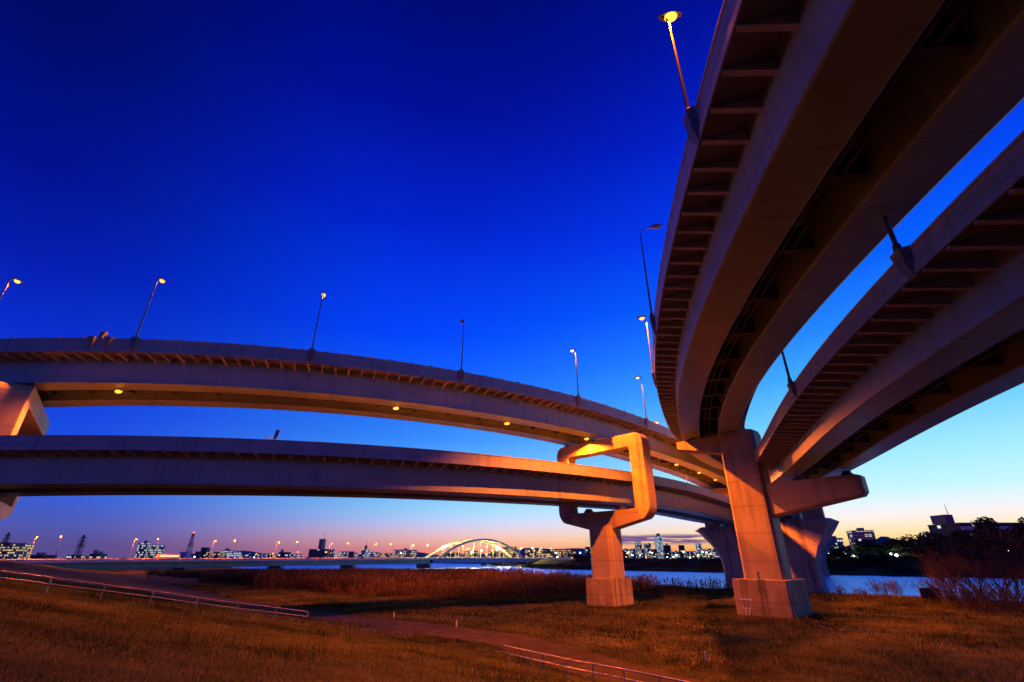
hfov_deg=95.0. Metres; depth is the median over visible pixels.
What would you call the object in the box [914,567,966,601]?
bare shrub
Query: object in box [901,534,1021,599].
bare tree
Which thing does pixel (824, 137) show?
viaduct
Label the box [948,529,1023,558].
tree
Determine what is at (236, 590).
meadow grass
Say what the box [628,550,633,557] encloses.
building
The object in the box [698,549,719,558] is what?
building
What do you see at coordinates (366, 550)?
building
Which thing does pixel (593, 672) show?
handrail
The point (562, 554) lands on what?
building
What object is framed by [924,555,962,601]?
bare tree
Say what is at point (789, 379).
street lamp
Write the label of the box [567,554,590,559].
tree
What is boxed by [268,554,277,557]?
building
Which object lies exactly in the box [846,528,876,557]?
building
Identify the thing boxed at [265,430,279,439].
sign plate
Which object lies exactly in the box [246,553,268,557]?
building
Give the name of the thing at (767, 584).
bridge pier
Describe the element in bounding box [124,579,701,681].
path
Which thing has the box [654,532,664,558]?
building
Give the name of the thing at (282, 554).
building
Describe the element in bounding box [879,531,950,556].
tree
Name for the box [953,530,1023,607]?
bare tree
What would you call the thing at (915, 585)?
bare shrub
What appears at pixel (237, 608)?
handrail
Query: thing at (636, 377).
street lamp
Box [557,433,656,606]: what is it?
bridge pier
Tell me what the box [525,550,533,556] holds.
building
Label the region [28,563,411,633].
ramp road
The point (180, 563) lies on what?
road bridge
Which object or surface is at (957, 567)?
bare tree
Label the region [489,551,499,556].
building
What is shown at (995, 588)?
bare shrub
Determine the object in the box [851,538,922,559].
tree
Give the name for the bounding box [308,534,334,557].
building
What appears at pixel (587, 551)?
building
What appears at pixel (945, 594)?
bare shrub
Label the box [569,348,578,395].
street lamp
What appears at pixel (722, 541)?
river pier
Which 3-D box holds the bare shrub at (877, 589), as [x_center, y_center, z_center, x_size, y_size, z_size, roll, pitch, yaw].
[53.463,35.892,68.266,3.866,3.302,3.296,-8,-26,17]
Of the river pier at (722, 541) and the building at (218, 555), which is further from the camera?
the building at (218, 555)
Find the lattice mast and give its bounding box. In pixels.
[180,532,194,557]
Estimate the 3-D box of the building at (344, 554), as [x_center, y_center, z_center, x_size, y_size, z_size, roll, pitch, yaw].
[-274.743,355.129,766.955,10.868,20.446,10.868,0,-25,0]
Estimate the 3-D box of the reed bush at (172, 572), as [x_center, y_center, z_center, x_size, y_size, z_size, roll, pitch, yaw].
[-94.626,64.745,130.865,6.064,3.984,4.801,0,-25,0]
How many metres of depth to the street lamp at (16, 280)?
51.53 m
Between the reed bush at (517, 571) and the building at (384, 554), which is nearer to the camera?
the reed bush at (517, 571)
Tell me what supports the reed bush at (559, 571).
on the ground at (134, 576)
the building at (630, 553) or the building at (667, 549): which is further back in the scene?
the building at (667, 549)
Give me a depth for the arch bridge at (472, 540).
427.12 m
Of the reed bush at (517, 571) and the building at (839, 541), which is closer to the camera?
the reed bush at (517, 571)
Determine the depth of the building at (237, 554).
801.91 m
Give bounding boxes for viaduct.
[0,336,726,488]
[0,435,734,525]
[649,0,1023,469]
[754,130,1023,518]
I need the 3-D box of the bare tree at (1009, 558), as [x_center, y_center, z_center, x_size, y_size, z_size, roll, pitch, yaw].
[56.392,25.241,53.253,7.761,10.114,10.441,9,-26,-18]
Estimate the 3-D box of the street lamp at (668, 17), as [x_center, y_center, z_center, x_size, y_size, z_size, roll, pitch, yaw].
[7.434,-12.387,20.749,1.050,6.790,0.440,-4,-25,8]
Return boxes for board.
[918,588,942,600]
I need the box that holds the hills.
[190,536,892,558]
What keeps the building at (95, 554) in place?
on the ground at (134, 576)
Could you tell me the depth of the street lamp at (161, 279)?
50.13 m
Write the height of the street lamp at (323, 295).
7.590 m
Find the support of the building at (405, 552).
on the ground at (134, 576)
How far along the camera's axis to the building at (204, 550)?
794.83 m
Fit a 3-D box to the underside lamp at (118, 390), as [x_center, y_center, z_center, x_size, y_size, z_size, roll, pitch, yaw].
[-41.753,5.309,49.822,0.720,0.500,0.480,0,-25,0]
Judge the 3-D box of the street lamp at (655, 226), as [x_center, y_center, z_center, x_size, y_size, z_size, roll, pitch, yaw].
[11.969,-5.997,38.950,2.065,8.890,0.440,-6,-26,12]
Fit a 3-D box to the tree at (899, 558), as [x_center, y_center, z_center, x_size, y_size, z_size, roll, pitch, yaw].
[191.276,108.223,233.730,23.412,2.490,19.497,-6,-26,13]
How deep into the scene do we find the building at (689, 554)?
911.01 m
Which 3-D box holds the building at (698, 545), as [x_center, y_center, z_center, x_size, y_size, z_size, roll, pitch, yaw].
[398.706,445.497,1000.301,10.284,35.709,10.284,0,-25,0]
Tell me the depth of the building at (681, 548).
1023.68 m
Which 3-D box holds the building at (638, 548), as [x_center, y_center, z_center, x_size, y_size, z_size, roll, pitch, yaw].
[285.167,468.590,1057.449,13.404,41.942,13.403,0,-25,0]
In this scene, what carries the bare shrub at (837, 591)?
on the ground at (134, 576)
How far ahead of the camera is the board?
65.25 m
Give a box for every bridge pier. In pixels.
[0,382,48,519]
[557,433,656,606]
[676,429,868,618]
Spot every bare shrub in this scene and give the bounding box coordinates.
[833,585,856,599]
[853,586,867,597]
[865,576,893,598]
[879,577,907,595]
[908,578,942,592]
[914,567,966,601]
[935,587,963,609]
[944,584,979,612]
[949,585,996,614]
[957,579,1000,608]
[970,587,1019,616]
[985,578,1023,613]
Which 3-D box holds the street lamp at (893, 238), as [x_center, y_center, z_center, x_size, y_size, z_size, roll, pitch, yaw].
[15.807,-7.314,20.202,1.367,8.290,0.440,-5,-25,10]
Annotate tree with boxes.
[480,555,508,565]
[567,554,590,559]
[827,547,856,558]
[828,544,875,555]
[829,554,897,559]
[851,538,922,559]
[877,556,926,560]
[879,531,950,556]
[895,545,992,604]
[898,554,953,559]
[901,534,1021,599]
[916,553,996,590]
[920,534,1004,603]
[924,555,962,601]
[940,527,1023,600]
[943,520,1023,611]
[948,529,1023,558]
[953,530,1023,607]
[968,516,1023,555]
[995,520,1023,542]
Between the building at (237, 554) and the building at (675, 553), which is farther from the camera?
the building at (675, 553)
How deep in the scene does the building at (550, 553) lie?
783.47 m
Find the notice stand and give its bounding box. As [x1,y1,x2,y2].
[740,598,751,614]
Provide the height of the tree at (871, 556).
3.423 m
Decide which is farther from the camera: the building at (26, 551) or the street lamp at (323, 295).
the building at (26, 551)
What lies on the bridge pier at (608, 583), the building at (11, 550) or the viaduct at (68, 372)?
the viaduct at (68, 372)
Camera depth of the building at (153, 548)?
750.52 m
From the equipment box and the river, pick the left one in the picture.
the equipment box
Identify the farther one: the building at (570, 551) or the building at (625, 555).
the building at (625, 555)
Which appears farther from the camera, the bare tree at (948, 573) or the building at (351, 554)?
the building at (351, 554)
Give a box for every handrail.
[0,570,308,619]
[501,645,687,681]
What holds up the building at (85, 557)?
on the ground at (134, 576)
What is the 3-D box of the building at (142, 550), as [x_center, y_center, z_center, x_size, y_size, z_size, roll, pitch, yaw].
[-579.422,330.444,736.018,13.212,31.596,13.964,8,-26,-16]
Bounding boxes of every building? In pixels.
[0,543,26,558]
[21,544,34,558]
[29,552,56,558]
[77,556,91,558]
[89,550,106,557]
[134,541,150,557]
[147,545,165,557]
[194,551,201,557]
[201,547,210,557]
[205,552,227,557]
[221,548,234,557]
[230,551,240,557]
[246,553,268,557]
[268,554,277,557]
[278,549,290,557]
[290,554,303,557]
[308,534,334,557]
[340,551,348,557]
[348,551,354,557]
[355,553,366,557]
[361,545,370,557]
[369,552,379,556]
[378,553,392,556]
[393,548,416,556]
[444,553,459,556]
[464,551,477,556]
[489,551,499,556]
[503,547,516,557]
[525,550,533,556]
[536,550,544,556]
[545,550,554,557]
[557,550,566,557]
[566,549,575,557]
[585,547,590,555]
[622,549,627,557]
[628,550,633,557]
[634,542,642,557]
[644,543,651,558]
[651,549,657,558]
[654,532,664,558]
[663,543,670,558]
[670,551,679,557]
[678,545,684,557]
[683,552,695,557]
[695,543,701,558]
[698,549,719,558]
[830,536,847,558]
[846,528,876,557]
[927,504,1020,550]
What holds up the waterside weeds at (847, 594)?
on the ground at (134, 576)
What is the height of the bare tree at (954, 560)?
8.526 m
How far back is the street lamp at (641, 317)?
51.68 m
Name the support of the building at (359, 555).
on the ground at (134, 576)
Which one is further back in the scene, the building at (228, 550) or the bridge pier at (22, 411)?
the building at (228, 550)
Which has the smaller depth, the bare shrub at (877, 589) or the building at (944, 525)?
the bare shrub at (877, 589)
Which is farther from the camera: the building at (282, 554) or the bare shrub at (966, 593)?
the building at (282, 554)
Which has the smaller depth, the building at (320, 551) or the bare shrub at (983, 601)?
the bare shrub at (983, 601)
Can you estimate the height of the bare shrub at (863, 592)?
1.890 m
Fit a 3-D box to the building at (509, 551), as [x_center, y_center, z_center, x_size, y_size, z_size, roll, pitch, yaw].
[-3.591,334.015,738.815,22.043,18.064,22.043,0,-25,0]
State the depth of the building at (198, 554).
784.04 m
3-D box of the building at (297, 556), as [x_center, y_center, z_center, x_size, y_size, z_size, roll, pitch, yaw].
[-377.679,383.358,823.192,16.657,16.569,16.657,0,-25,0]
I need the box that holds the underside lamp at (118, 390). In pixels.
[114,389,122,392]
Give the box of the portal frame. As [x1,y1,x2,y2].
[705,487,824,526]
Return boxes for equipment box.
[88,331,113,349]
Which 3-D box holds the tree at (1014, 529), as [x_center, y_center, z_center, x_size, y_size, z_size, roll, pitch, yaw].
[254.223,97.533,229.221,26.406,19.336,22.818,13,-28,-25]
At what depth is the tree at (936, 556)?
227.85 m
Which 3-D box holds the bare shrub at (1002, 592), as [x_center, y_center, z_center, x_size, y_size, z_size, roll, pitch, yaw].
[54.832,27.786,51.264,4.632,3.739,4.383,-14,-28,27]
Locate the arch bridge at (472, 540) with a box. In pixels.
[425,539,522,557]
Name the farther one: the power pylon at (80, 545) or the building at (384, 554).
the building at (384, 554)
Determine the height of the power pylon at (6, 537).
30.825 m
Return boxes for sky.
[0,0,1023,558]
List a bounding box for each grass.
[170,581,1023,681]
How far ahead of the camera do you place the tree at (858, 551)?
282.32 m
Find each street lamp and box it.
[0,277,22,298]
[134,277,165,336]
[311,291,325,348]
[460,319,463,369]
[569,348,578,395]
[635,376,646,417]
[637,316,653,372]
[640,224,661,315]
[658,10,689,110]
[781,351,791,381]
[882,216,901,252]
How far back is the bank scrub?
249.10 m
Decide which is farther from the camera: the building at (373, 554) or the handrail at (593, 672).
the building at (373, 554)
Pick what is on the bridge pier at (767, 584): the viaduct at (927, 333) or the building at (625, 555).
the viaduct at (927, 333)
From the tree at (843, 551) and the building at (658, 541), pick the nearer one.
the tree at (843, 551)
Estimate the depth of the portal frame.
103.80 m
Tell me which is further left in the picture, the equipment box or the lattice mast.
the equipment box
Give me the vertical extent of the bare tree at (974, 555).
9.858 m
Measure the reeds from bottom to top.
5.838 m
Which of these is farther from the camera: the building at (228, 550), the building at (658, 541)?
the building at (658, 541)
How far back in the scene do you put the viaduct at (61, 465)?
46.99 m
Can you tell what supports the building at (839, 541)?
on the ground at (134, 576)
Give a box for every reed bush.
[143,564,159,578]
[162,566,182,580]
[513,568,527,575]
[550,567,569,576]
[564,570,575,578]
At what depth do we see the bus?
240.76 m
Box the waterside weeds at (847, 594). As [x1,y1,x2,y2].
[653,584,1022,603]
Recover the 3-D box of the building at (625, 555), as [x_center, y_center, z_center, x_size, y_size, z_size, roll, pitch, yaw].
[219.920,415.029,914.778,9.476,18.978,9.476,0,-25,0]
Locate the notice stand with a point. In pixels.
(742, 602)
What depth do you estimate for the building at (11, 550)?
569.39 m
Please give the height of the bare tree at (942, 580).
7.351 m
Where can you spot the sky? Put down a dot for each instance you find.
(425, 167)
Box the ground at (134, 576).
[0,559,1023,681]
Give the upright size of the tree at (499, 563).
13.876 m
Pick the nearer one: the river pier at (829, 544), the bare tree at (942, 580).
the bare tree at (942, 580)
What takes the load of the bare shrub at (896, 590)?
on the ground at (134, 576)
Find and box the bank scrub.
[517,557,1023,576]
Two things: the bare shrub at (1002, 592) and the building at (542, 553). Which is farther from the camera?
the building at (542, 553)
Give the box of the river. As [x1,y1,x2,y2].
[232,563,1023,601]
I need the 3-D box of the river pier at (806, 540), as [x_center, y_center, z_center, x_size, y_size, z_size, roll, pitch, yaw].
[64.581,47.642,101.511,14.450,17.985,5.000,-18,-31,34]
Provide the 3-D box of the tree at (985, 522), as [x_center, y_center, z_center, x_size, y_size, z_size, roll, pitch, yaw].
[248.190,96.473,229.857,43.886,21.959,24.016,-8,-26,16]
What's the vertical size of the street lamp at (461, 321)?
7.290 m
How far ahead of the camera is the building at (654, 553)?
1002.12 m
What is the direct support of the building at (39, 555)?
on the ground at (134, 576)
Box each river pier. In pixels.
[695,525,743,588]
[779,517,838,593]
[822,538,834,575]
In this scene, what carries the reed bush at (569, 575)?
on the ground at (134, 576)
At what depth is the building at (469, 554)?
801.69 m
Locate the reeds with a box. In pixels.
[147,566,731,600]
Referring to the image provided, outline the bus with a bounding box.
[156,554,180,558]
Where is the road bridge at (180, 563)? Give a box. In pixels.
[0,557,572,569]
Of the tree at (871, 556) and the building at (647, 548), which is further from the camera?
the building at (647, 548)
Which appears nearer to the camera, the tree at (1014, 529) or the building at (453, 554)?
the tree at (1014, 529)
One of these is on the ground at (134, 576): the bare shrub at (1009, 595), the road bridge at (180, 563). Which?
the bare shrub at (1009, 595)
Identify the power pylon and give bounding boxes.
[1,532,10,542]
[71,535,86,558]

